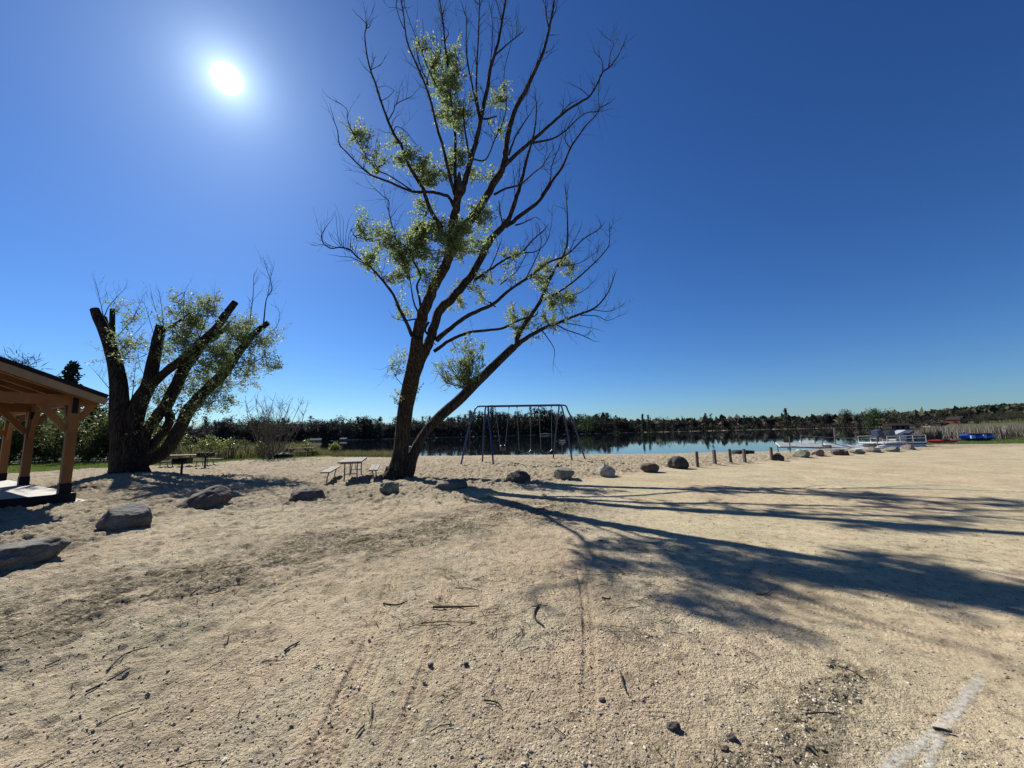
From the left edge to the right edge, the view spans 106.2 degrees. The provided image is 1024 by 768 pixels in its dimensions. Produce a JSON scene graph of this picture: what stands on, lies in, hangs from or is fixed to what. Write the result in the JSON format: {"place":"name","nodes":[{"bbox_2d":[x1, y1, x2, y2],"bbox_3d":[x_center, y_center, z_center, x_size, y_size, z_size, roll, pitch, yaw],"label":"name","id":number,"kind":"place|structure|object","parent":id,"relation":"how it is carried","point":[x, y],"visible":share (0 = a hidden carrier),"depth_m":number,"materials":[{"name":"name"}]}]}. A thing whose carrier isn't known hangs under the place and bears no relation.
{"place":"outdoors","nodes":[
{"label":"outdoors","id":0,"kind":"place"},
{"bbox_2d":[0,417,1023,767],"bbox_3d":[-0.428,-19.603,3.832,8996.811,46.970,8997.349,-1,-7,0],"label":"ground","id":1,"kind":"structure","parent":0,"point":[950,495],"depth_m":3.43,"materials":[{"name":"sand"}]},
{"bbox_2d":[0,413,53,463],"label":"thicket","id":2,"kind":"object","parent":1,"relation":"on","point":[14,454],"visible":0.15,"depth_m":30.57,"materials":[{"name":"green plant"}]},
{"bbox_2d":[2,347,55,369],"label":"bare tree","id":3,"kind":"object","parent":1,"relation":"on","point":[24,361],"visible":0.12,"depth_m":44.48,"materials":[{"name":"brown plant"}]},
{"bbox_2d":[0,537,70,571],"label":"boulder","id":4,"kind":"object","parent":1,"relation":"on","point":[14,556],"visible":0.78,"depth_m":4.98,"materials":[{"name":"stone"}]},
{"bbox_2d":[2,410,101,462],"bbox_3d":[-38.146,3.917,32.222,6.615,5.528,7.830,1,-8,-15],"label":"thicket","id":5,"kind":"object","parent":1,"relation":"on","point":[44,448],"visible":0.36,"depth_m":30.97,"materials":[{"name":"green plant"}]},
{"bbox_2d":[0,356,108,507],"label":"timber pavilion","id":6,"kind":"structure","parent":1,"relation":"on","point":[28,395],"depth_m":10.11,"materials":[{"name":"wood"}]},
{"bbox_2d":[36,407,97,460],"bbox_3d":[-41.614,4.189,36.921,9.788,6.823,6.599,-1,-7,0],"label":"thicket","id":7,"kind":"object","parent":1,"relation":"on","point":[62,411],"visible":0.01,"depth_m":35.07,"materials":[{"name":"green plant"}]},
{"bbox_2d":[56,360,84,456],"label":"conifer tree","id":8,"kind":"object","parent":1,"relation":"on","point":[71,368],"visible":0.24,"depth_m":44.51,"materials":[{"name":"green plant"}]},
{"bbox_2d":[56,404,107,460],"bbox_3d":[-37.246,4.195,33.782,3.682,5.631,2.919,-1,-7,0],"label":"tree","id":9,"kind":"object","parent":1,"relation":"on","point":[92,414],"visible":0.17,"depth_m":33.73,"materials":[{"name":"green plant"}]},
{"bbox_2d":[85,667,129,692],"bbox_3d":[-2.653,1.944,2.530,0.016,0.022,0.254,-2,-7,5],"label":"stick","id":10,"kind":"object","parent":1,"relation":"on","point":[92,688],"visible":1,"depth_m":2.50,"materials":[{"name":"wood"}]},
{"bbox_2d":[55,400,163,461],"bbox_3d":[-32.199,3.769,30.942,5.276,5.304,6.174,-5,-8,25],"label":"thicket","id":11,"kind":"object","parent":1,"relation":"on","point":[97,444],"visible":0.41,"depth_m":30.06,"materials":[{"name":"green plant"}]},
{"bbox_2d":[88,410,150,458],"bbox_3d":[-33.597,4.408,33.435,4.796,4.889,5.445,5,-10,-42],"label":"thicket","id":12,"kind":"object","parent":1,"relation":"on","point":[105,425],"visible":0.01,"depth_m":31.78,"materials":[{"name":"green plant"}]},
{"bbox_2d":[95,502,152,531],"bbox_3d":[-7.030,2.495,6.990,0.742,0.588,0.561,6,-10,-43],"label":"boulder","id":13,"kind":"object","parent":1,"relation":"on","point":[130,515],"visible":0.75,"depth_m":6.88,"materials":[{"name":"stone"}]},
{"bbox_2d":[106,646,148,671],"bbox_3d":[-2.803,1.982,2.792,0.061,0.029,0.314,-1,-7,0],"label":"stick","id":14,"kind":"object","parent":1,"relation":"on","point":[123,655],"visible":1,"depth_m":2.79,"materials":[{"name":"wood"}]},
{"bbox_2d":[144,418,167,458],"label":"shrub","id":15,"kind":"object","parent":1,"relation":"on","point":[160,443],"visible":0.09,"depth_m":27.06,"materials":[{"name":"green plant"}]},
{"bbox_2d":[171,457,192,474],"bbox_3d":[-14.656,3.737,17.007,0.600,0.910,0.571,0,-7,-9],"label":"park grill","id":16,"kind":"object","parent":1,"relation":"on","point":[181,461],"visible":0.91,"depth_m":17.05,"materials":[{"name":"metal"}]},
{"bbox_2d":[158,431,208,458],"bbox_3d":[-25.209,4.646,28.407,3.997,2.672,3.193,-1,-7,0],"label":"shrub","id":17,"kind":"object","parent":1,"relation":"on","point":[185,442],"visible":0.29,"depth_m":29.11,"materials":[{"name":"green plant"}]},
{"bbox_2d":[84,255,290,473],"bbox_3d":[-17.004,-1.400,20.044,12.584,12.490,4.327,-2,-7,7],"label":"pollarded willow","id":18,"kind":"object","parent":1,"relation":"on","point":[132,445],"visible":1,"depth_m":19.58,"materials":[{"name":"brown plant"}]},
{"bbox_2d":[159,454,223,467],"bbox_3d":[-19.241,4.583,22.833,2.900,0.770,1.770,0,-7,-6],"label":"picnic table","id":19,"kind":"object","parent":1,"relation":"on","point":[201,459],"visible":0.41,"depth_m":22.71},
{"bbox_2d":[176,485,233,509],"bbox_3d":[-7.327,2.823,9.099,1.031,0.810,1.040,-1,-7,0],"label":"boulder","id":20,"kind":"object","parent":1,"relation":"on","point":[215,496],"visible":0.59,"depth_m":8.88,"materials":[{"name":"stone"}]},
{"bbox_2d":[196,452,214,467],"bbox_3d":[-16.951,4.274,21.173,0.720,1.010,0.571,-2,-7,6],"label":"park grill","id":21,"kind":"object","parent":1,"relation":"on","point":[207,454],"visible":0.91,"depth_m":21.22,"materials":[{"name":"metal"}]},
{"bbox_2d":[196,434,238,458],"bbox_3d":[-22.966,4.935,29.773,3.007,2.161,2.844,-1,-7,0],"label":"shrub","id":22,"kind":"object","parent":1,"relation":"on","point":[206,446],"visible":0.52,"depth_m":29.43,"materials":[{"name":"green plant"}]},
{"bbox_2d":[222,437,273,458],"bbox_3d":[-21.474,5.267,31.291,2.201,2.003,3.628,-8,-10,42],"label":"shrub","id":23,"kind":"object","parent":1,"relation":"on","point":[231,446],"visible":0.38,"depth_m":30.97,"materials":[{"name":"green plant"}]},
{"bbox_2d":[151,440,392,462],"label":"shore weeds","id":24,"kind":"object","parent":1,"relation":"on","point":[373,453],"visible":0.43,"depth_m":31.96,"materials":[{"name":"green plant"}]},
{"bbox_2d":[243,393,307,458],"bbox_3d":[-18.079,3.015,29.492,4.547,5.684,3.965,-1,-7,0],"label":"bare shrub","id":25,"kind":"object","parent":1,"relation":"on","point":[269,441],"visible":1,"depth_m":29.23,"materials":[{"name":"brown plant"}]},
{"bbox_2d":[273,454,292,457],"bbox_3d":[-17.575,5.585,29.582,1.326,0.348,1.326,-1,-7,0],"label":"fire ring","id":26,"kind":"object","parent":1,"relation":"on","point":[286,455],"visible":0.66,"depth_m":29.08,"materials":[{"name":"metal"}]},
{"bbox_2d":[280,448,316,455],"bbox_3d":[-17.444,5.645,31.585,2.350,0.772,1.670,-1,-7,-4],"label":"wooden picnic table","id":27,"kind":"object","parent":1,"relation":"on","point":[291,452],"visible":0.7,"depth_m":31.28,"materials":[{"name":"brown wood"}]},
{"bbox_2d":[290,438,316,449],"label":"shrub","id":28,"kind":"object","parent":1,"relation":"on","point":[301,445],"visible":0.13,"depth_m":35.37,"materials":[{"name":"green plant"}]},
{"bbox_2d":[289,488,324,501],"bbox_3d":[-5.218,2.861,9.727,0.700,0.447,0.780,-6,-9,31],"label":"boulder","id":29,"kind":"object","parent":1,"relation":"on","point":[302,494],"visible":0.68,"depth_m":9.54,"materials":[{"name":"stone"}]},
{"bbox_2d":[310,438,322,441],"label":"lake house","id":30,"kind":"structure","parent":1,"relation":"on","point":[316,439],"depth_m":175.01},
{"bbox_2d":[328,441,341,451],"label":"shrub","id":31,"kind":"object","parent":1,"relation":"on","point":[335,446],"visible":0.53,"depth_m":34.26,"materials":[{"name":"green plant"}]},
{"bbox_2d":[320,457,379,483],"bbox_3d":[-5.803,3.149,14.081,1.770,0.770,2.700,1,-8,-17],"label":"picnic table","id":32,"kind":"object","parent":1,"relation":"on","point":[357,460],"visible":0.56,"depth_m":13.42,"materials":[{"name":"wood"}]},
{"bbox_2d":[365,419,374,439],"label":"pine tree","id":33,"kind":"object","parent":1,"relation":"on","point":[370,430],"visible":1,"depth_m":213.63,"materials":[{"name":"green plant"}]},
{"bbox_2d":[375,416,383,438],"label":"pine tree","id":34,"kind":"object","parent":1,"relation":"on","point":[380,433],"visible":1,"depth_m":213.76,"materials":[{"name":"green plant"}]},
{"bbox_2d":[0,491,761,767],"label":"twig litter","id":35,"kind":"object","parent":1,"relation":"on","point":[402,613],"visible":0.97,"depth_m":3.49,"materials":[{"name":"brown plant"}]},
{"bbox_2d":[379,481,398,493],"bbox_3d":[-3.323,2.879,10.421,0.467,0.468,0.435,-1,-7,0],"label":"boulder","id":36,"kind":"object","parent":1,"relation":"on","point":[388,487],"visible":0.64,"depth_m":10.31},
{"bbox_2d":[80,461,754,658],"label":"grass tufts","id":37,"kind":"object","parent":1,"relation":"on","point":[469,496],"visible":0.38,"depth_m":7.82,"materials":[{"name":"plant"}]},
{"bbox_2d":[434,479,467,489],"bbox_3d":[-1.701,2.912,10.919,0.838,0.406,0.748,-2,-7,10],"label":"boulder","id":38,"kind":"object","parent":1,"relation":"on","point":[454,484],"visible":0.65,"depth_m":10.71,"materials":[{"name":"stone"}]},
{"bbox_2d":[433,605,478,607],"bbox_3d":[-0.516,2.051,3.551,0.427,0.028,0.023,-1,-7,-5],"label":"stick","id":39,"kind":"object","parent":1,"relation":"on","point":[455,606],"visible":1,"depth_m":3.55,"materials":[{"name":"wood"}]},
{"bbox_2d":[309,0,633,479],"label":"willow tree","id":40,"kind":"object","parent":1,"relation":"on","point":[453,241],"visible":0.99,"depth_m":13.08,"materials":[{"name":"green plant"}]},
{"bbox_2d":[7,438,1023,472],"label":"grass","id":41,"kind":"structure","parent":1,"relation":"on","point":[45,467],"depth_m":27.34,"materials":[{"name":"plant"}]},
{"bbox_2d":[506,471,530,482],"bbox_3d":[0.203,3.015,12.227,0.793,0.504,0.645,-1,-7,0],"label":"boulder","id":42,"kind":"object","parent":1,"relation":"on","point":[520,476],"visible":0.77,"depth_m":12.04,"materials":[{"name":"stone"}]},
{"bbox_2d":[21,406,1023,444],"bbox_3d":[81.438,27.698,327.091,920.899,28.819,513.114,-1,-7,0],"label":"wood","id":43,"kind":"object","parent":1,"relation":"on","point":[524,422],"visible":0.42,"depth_m":262.18,"materials":[{"name":"plant"}]},
{"bbox_2d":[460,404,585,464],"bbox_3d":[0.654,2.729,20.714,7.171,3.156,2.398,2,-8,-25],"label":"swing set","id":44,"kind":"object","parent":1,"relation":"on","point":[537,405],"visible":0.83,"depth_m":20.49,"materials":[{"name":"blue paint"}]},
{"bbox_2d":[495,407,509,450],"bbox_3d":[-0.502,2.332,20.155,0.768,2.310,0.296,2,-8,-23],"label":"swing","id":45,"kind":"object","parent":44,"relation":"hanging from","point":[502,447],"visible":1,"depth_m":20.02,"materials":[{"name":"black rubber"}]},
{"bbox_2d":[538,406,551,452],"bbox_3d":[1.785,2.382,20.327,0.735,2.465,0.160,-1,-7,-5],"label":"swing","id":46,"kind":"object","parent":44,"relation":"hanging from","point":[551,426],"visible":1,"depth_m":20.35,"materials":[{"name":"metal"}]},
{"bbox_2d":[547,410,555,431],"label":"pine tree","id":47,"kind":"object","parent":1,"relation":"on","point":[553,422],"visible":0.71,"depth_m":298.48,"materials":[{"name":"green plant"}]},
{"bbox_2d":[558,439,565,454],"bbox_3d":[4.043,5.189,30.773,0.620,1.580,0.080,-1,-7,0],"label":"beach sign","id":48,"kind":"object","parent":1,"relation":"on","point":[561,442],"visible":1,"depth_m":30.80,"materials":[{"name":"white"}]},
{"bbox_2d":[554,467,574,479],"bbox_3d":[1.753,3.044,12.851,0.714,0.516,0.582,-1,-7,0],"label":"boulder","id":49,"kind":"object","parent":1,"relation":"on","point":[561,473],"visible":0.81,"depth_m":12.64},
{"bbox_2d":[192,419,940,443],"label":"undergrowth","id":50,"kind":"object","parent":1,"relation":"on","point":[352,436],"visible":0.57,"depth_m":273.88,"materials":[{"name":"plant"}]},
{"bbox_2d":[571,414,596,433],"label":"dark tree","id":51,"kind":"object","parent":1,"relation":"on","point":[586,425],"visible":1,"depth_m":296.70,"materials":[{"name":"green plant"}]},
{"bbox_2d":[596,465,614,476],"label":"boulder","id":52,"kind":"object","parent":1,"relation":"on","point":[605,470],"visible":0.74,"depth_m":13.46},
{"bbox_2d":[612,415,622,432],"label":"pine tree","id":53,"kind":"object","parent":1,"relation":"on","point":[616,422],"visible":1,"depth_m":315.73,"materials":[{"name":"green plant"}]},
{"bbox_2d":[641,414,645,432],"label":"conifer tree","id":54,"kind":"object","parent":1,"relation":"on","point":[643,426],"visible":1,"depth_m":319.70,"materials":[{"name":"green plant"}]},
{"bbox_2d":[646,414,651,431],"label":"conifer tree","id":55,"kind":"object","parent":1,"relation":"on","point":[647,425],"visible":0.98,"depth_m":320.09,"materials":[{"name":"green plant"}]},
{"bbox_2d":[640,463,658,472],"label":"boulder","id":56,"kind":"object","parent":1,"relation":"on","point":[649,467],"visible":0.97,"depth_m":14.45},
{"bbox_2d":[654,416,672,431],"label":"leafing tree","id":57,"kind":"object","parent":1,"relation":"on","point":[664,421],"visible":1,"depth_m":321.50,"materials":[{"name":"green plant"}]},
{"bbox_2d":[666,721,680,731],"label":"stone","id":58,"kind":"object","parent":1,"relation":"on","point":[672,726],"visible":1,"depth_m":2.06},
{"bbox_2d":[667,456,688,468],"bbox_3d":[6.818,3.283,15.808,0.712,0.646,0.760,2,-8,-27],"label":"boulder","id":59,"kind":"object","parent":1,"relation":"on","point":[677,462],"visible":0.82,"depth_m":15.56,"materials":[{"name":"stone"}]},
{"bbox_2d":[670,420,686,431],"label":"bare tree","id":60,"kind":"object","parent":1,"relation":"on","point":[677,425],"visible":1,"depth_m":328.05,"materials":[{"name":"brown plant"}]},
{"bbox_2d":[689,419,698,430],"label":"bare tree","id":61,"kind":"object","parent":1,"relation":"on","point":[693,423],"visible":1,"depth_m":326.25,"materials":[{"name":"brown plant"}]},
{"bbox_2d":[695,451,698,466],"bbox_3d":[7.733,3.250,16.062,0.108,0.859,0.119,-2,-7,9],"label":"wooden post","id":62,"kind":"object","parent":1,"relation":"on","point":[696,459],"visible":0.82,"depth_m":16.03,"materials":[{"name":"brown wood"}]},
{"bbox_2d":[704,413,709,430],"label":"pine tree","id":63,"kind":"object","parent":1,"relation":"on","point":[706,421],"visible":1,"depth_m":332.72,"materials":[{"name":"green plant"}]},
{"bbox_2d":[708,413,714,430],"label":"pine tree","id":64,"kind":"object","parent":1,"relation":"on","point":[711,422],"visible":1,"depth_m":332.54,"materials":[{"name":"green plant"}]},
{"bbox_2d":[712,450,716,463],"bbox_3d":[8.836,3.305,16.765,0.119,0.872,0.110,0,-7,-13],"label":"wooden post","id":65,"kind":"object","parent":1,"relation":"on","point":[714,456],"visible":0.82,"depth_m":16.75,"materials":[{"name":"brown wood"}]},
{"bbox_2d":[720,745,728,751],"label":"stone","id":66,"kind":"object","parent":1,"relation":"on","point":[724,748],"visible":1,"depth_m":1.91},
{"bbox_2d":[720,417,733,428],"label":"bare tree","id":67,"kind":"object","parent":1,"relation":"on","point":[724,421],"visible":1,"depth_m":340.02,"materials":[{"name":"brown plant"}]},
{"bbox_2d":[726,733,736,741],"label":"stone","id":68,"kind":"object","parent":1,"relation":"on","point":[731,737],"visible":1,"depth_m":1.99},
{"bbox_2d":[731,450,754,453],"bbox_3d":[15.505,4.638,25.826,1.369,0.328,1.369,-1,-7,0],"label":"fire ring","id":69,"kind":"object","parent":1,"relation":"on","point":[740,451],"visible":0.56,"depth_m":25.48,"materials":[{"name":"metal"}]},
{"bbox_2d":[742,449,746,462],"bbox_3d":[10.710,3.417,17.720,0.125,0.849,0.125,-2,-6,0],"label":"wooden post","id":70,"kind":"object","parent":1,"relation":"on","point":[744,455],"visible":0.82,"depth_m":17.70,"materials":[{"name":"brown wood"}]},
{"bbox_2d":[741,415,748,429],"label":"conifer tree","id":71,"kind":"object","parent":1,"relation":"on","point":[744,423],"visible":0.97,"depth_m":339.50,"materials":[{"name":"green plant"}]},
{"bbox_2d":[752,418,763,429],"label":"bare tree","id":72,"kind":"object","parent":1,"relation":"on","point":[758,424],"visible":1,"depth_m":347.02,"materials":[{"name":"brown plant"}]},
{"bbox_2d":[762,417,777,429],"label":"bare tree","id":73,"kind":"object","parent":1,"relation":"on","point":[769,421],"visible":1,"depth_m":340.97,"materials":[{"name":"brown plant"}]},
{"bbox_2d":[769,447,773,459],"bbox_3d":[12.707,3.524,18.834,0.116,0.857,0.116,-2,-6,0],"label":"wooden post","id":74,"kind":"object","parent":1,"relation":"on","point":[771,452],"visible":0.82,"depth_m":18.81,"materials":[{"name":"brown wood"}]},
{"bbox_2d":[773,453,783,460],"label":"boulder","id":75,"kind":"object","parent":1,"relation":"on","point":[778,457],"visible":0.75,"depth_m":18.63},
{"bbox_2d":[782,408,791,428],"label":"spruce tree","id":76,"kind":"object","parent":1,"relation":"on","point":[785,418],"visible":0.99,"depth_m":342.67,"materials":[{"name":"green plant"}]},
{"bbox_2d":[792,449,809,457],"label":"boulder","id":77,"kind":"object","parent":1,"relation":"on","point":[801,453],"visible":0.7,"depth_m":19.93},
{"bbox_2d":[797,417,808,428],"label":"bare tree","id":78,"kind":"object","parent":1,"relation":"on","point":[802,422],"visible":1,"depth_m":357.75,"materials":[{"name":"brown plant"}]},
{"bbox_2d":[590,403,1023,428],"bbox_3d":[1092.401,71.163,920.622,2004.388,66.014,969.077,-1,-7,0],"label":"hill wood","id":79,"kind":"object","parent":1,"relation":"on","point":[931,413],"visible":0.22,"depth_m":457.78,"materials":[{"name":"green plant"}]},
{"bbox_2d":[810,449,824,455],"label":"boulder","id":80,"kind":"object","parent":1,"relation":"on","point":[819,452],"visible":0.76,"depth_m":20.69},
{"bbox_2d":[805,712,840,713],"bbox_3d":[1.720,1.822,2.129,0.188,0.015,0.009,-2,-7,4],"label":"stick","id":81,"kind":"object","parent":1,"relation":"on","point":[821,712],"visible":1,"depth_m":2.13,"materials":[{"name":"wood"}]},
{"bbox_2d":[775,428,877,451],"bbox_3d":[22.615,4.074,28.080,7.360,1.670,2.664,-1,-7,0],"label":"dock","id":82,"kind":"object","parent":1,"relation":"on","point":[814,445],"visible":0.93,"depth_m":28.02,"materials":[{"name":"white metal"}]},
{"bbox_2d":[819,413,833,427],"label":"bare tree","id":83,"kind":"object","parent":1,"relation":"on","point":[825,418],"visible":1,"depth_m":348.43,"materials":[{"name":"brown plant"}]},
{"bbox_2d":[830,449,848,454],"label":"boulder","id":84,"kind":"object","parent":1,"relation":"on","point":[839,452],"visible":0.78,"depth_m":21.08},
{"bbox_2d":[837,408,854,427],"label":"leafing tree","id":85,"kind":"object","parent":1,"relation":"on","point":[842,419],"visible":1,"depth_m":347.82,"materials":[{"name":"green plant"}]},
{"bbox_2d":[849,449,865,453],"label":"boulder","id":86,"kind":"object","parent":1,"relation":"on","point":[856,451],"visible":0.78,"depth_m":21.65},
{"bbox_2d":[853,412,864,427],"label":"bare tree","id":87,"kind":"object","parent":1,"relation":"on","point":[857,418],"visible":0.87,"depth_m":340.58,"materials":[{"name":"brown plant"}]},
{"bbox_2d":[854,407,887,427],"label":"leafy tree","id":88,"kind":"object","parent":1,"relation":"on","point":[877,413],"visible":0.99,"depth_m":296.00,"materials":[{"name":"green plant"}]},
{"bbox_2d":[863,447,881,452],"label":"boulder","id":89,"kind":"object","parent":1,"relation":"on","point":[872,449],"visible":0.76,"depth_m":22.59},
{"bbox_2d":[883,447,899,451],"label":"boulder","id":90,"kind":"object","parent":1,"relation":"on","point":[892,449],"visible":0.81,"depth_m":22.94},
{"bbox_2d":[882,408,901,423],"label":"leafing tree","id":91,"kind":"object","parent":1,"relation":"on","point":[890,419],"visible":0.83,"depth_m":316.84,"materials":[{"name":"green plant"}]},
{"bbox_2d":[858,429,926,447],"bbox_3d":[27.878,4.059,28.242,4.133,1.480,2.210,-1,-7,-3],"label":"pontoon boat","id":92,"kind":"object","parent":1,"relation":"on","point":[897,435],"visible":0.77,"depth_m":28.06,"materials":[{"name":"plastic"}]},
{"bbox_2d":[882,423,912,427],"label":"long house","id":93,"kind":"structure","parent":1,"relation":"on","point":[893,425],"depth_m":265.49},
{"bbox_2d":[900,444,915,449],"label":"boulder","id":94,"kind":"object","parent":1,"relation":"on","point":[908,447],"visible":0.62,"depth_m":24.04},
{"bbox_2d":[895,413,922,423],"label":"leafing tree","id":95,"kind":"object","parent":1,"relation":"on","point":[910,419],"visible":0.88,"depth_m":276.61,"materials":[{"name":"green plant"}]},
{"bbox_2d":[886,680,982,766],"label":"painted line","id":96,"kind":"object","parent":1,"relation":"on","point":[894,758],"visible":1,"depth_m":2.05,"materials":[{"name":"grey paint"}]},
{"bbox_2d":[932,726,952,732],"bbox_3d":[2.252,1.810,2.012,0.074,0.016,0.020,-4,-8,21],"label":"stick","id":97,"kind":"object","parent":96,"relation":"on","point":[940,729],"visible":1,"depth_m":2.01,"materials":[{"name":"wood"}]},
{"bbox_2d":[932,422,948,426],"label":"barn shed","id":98,"kind":"structure","parent":1,"relation":"on","point":[936,424],"depth_m":247.00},
{"bbox_2d":[928,439,958,442],"bbox_3d":[35.345,4.706,31.561,2.780,0.321,0.750,-1,-7,0],"label":"kayak","id":99,"kind":"object","parent":1,"relation":"on","point":[943,441],"visible":0.88,"depth_m":31.30,"materials":[{"name":"red plastic"}]},
{"bbox_2d":[935,408,957,418],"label":"leafing tree","id":100,"kind":"object","parent":1,"relation":"on","point":[939,415],"visible":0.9,"depth_m":287.97,"materials":[{"name":"green plant"}]},
{"bbox_2d":[874,423,1023,443],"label":"reeds","id":101,"kind":"object","parent":1,"relation":"on","point":[1007,430],"visible":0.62,"depth_m":37.19,"materials":[{"name":"plant"}]},
{"bbox_2d":[945,416,967,423],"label":"red barn","id":102,"kind":"structure","parent":1,"relation":"on","point":[953,418],"depth_m":247.03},
{"bbox_2d":[955,409,977,416],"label":"bare tree","id":103,"kind":"object","parent":1,"relation":"on","point":[971,413],"visible":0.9,"depth_m":296.84,"materials":[{"name":"brown plant"}]},
{"bbox_2d":[958,433,995,440],"bbox_3d":[41.184,4.704,34.045,3.233,0.690,1.340,-1,-7,0],"label":"rowboat","id":104,"kind":"object","parent":1,"relation":"on","point":[976,436],"visible":0.99,"depth_m":33.66,"materials":[{"name":"blue plastic"}]},
{"bbox_2d":[974,411,1023,422],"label":"leafing tree","id":105,"kind":"object","parent":1,"relation":"on","point":[983,416],"visible":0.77,"depth_m":198.40,"materials":[{"name":"green plant"}]},
{"bbox_2d":[998,411,1023,420],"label":"leafing tree","id":106,"kind":"object","parent":1,"relation":"on","point":[1012,413],"visible":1,"depth_m":189.40,"materials":[{"name":"green plant"}]},
{"bbox_2d":[0,0,1023,428],"label":"sky","id":107,"kind":"structure","parent":0,"point":[822,201],"materials":[{"name":"blue"}]},
{"bbox_2d":[219,427,939,455],"bbox_3d":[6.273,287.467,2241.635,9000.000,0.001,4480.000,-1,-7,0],"label":"water","id":108,"kind":"structure","parent":0,"point":[671,442],"depth_m":67.18,"materials":[{"name":"blue liquid"}]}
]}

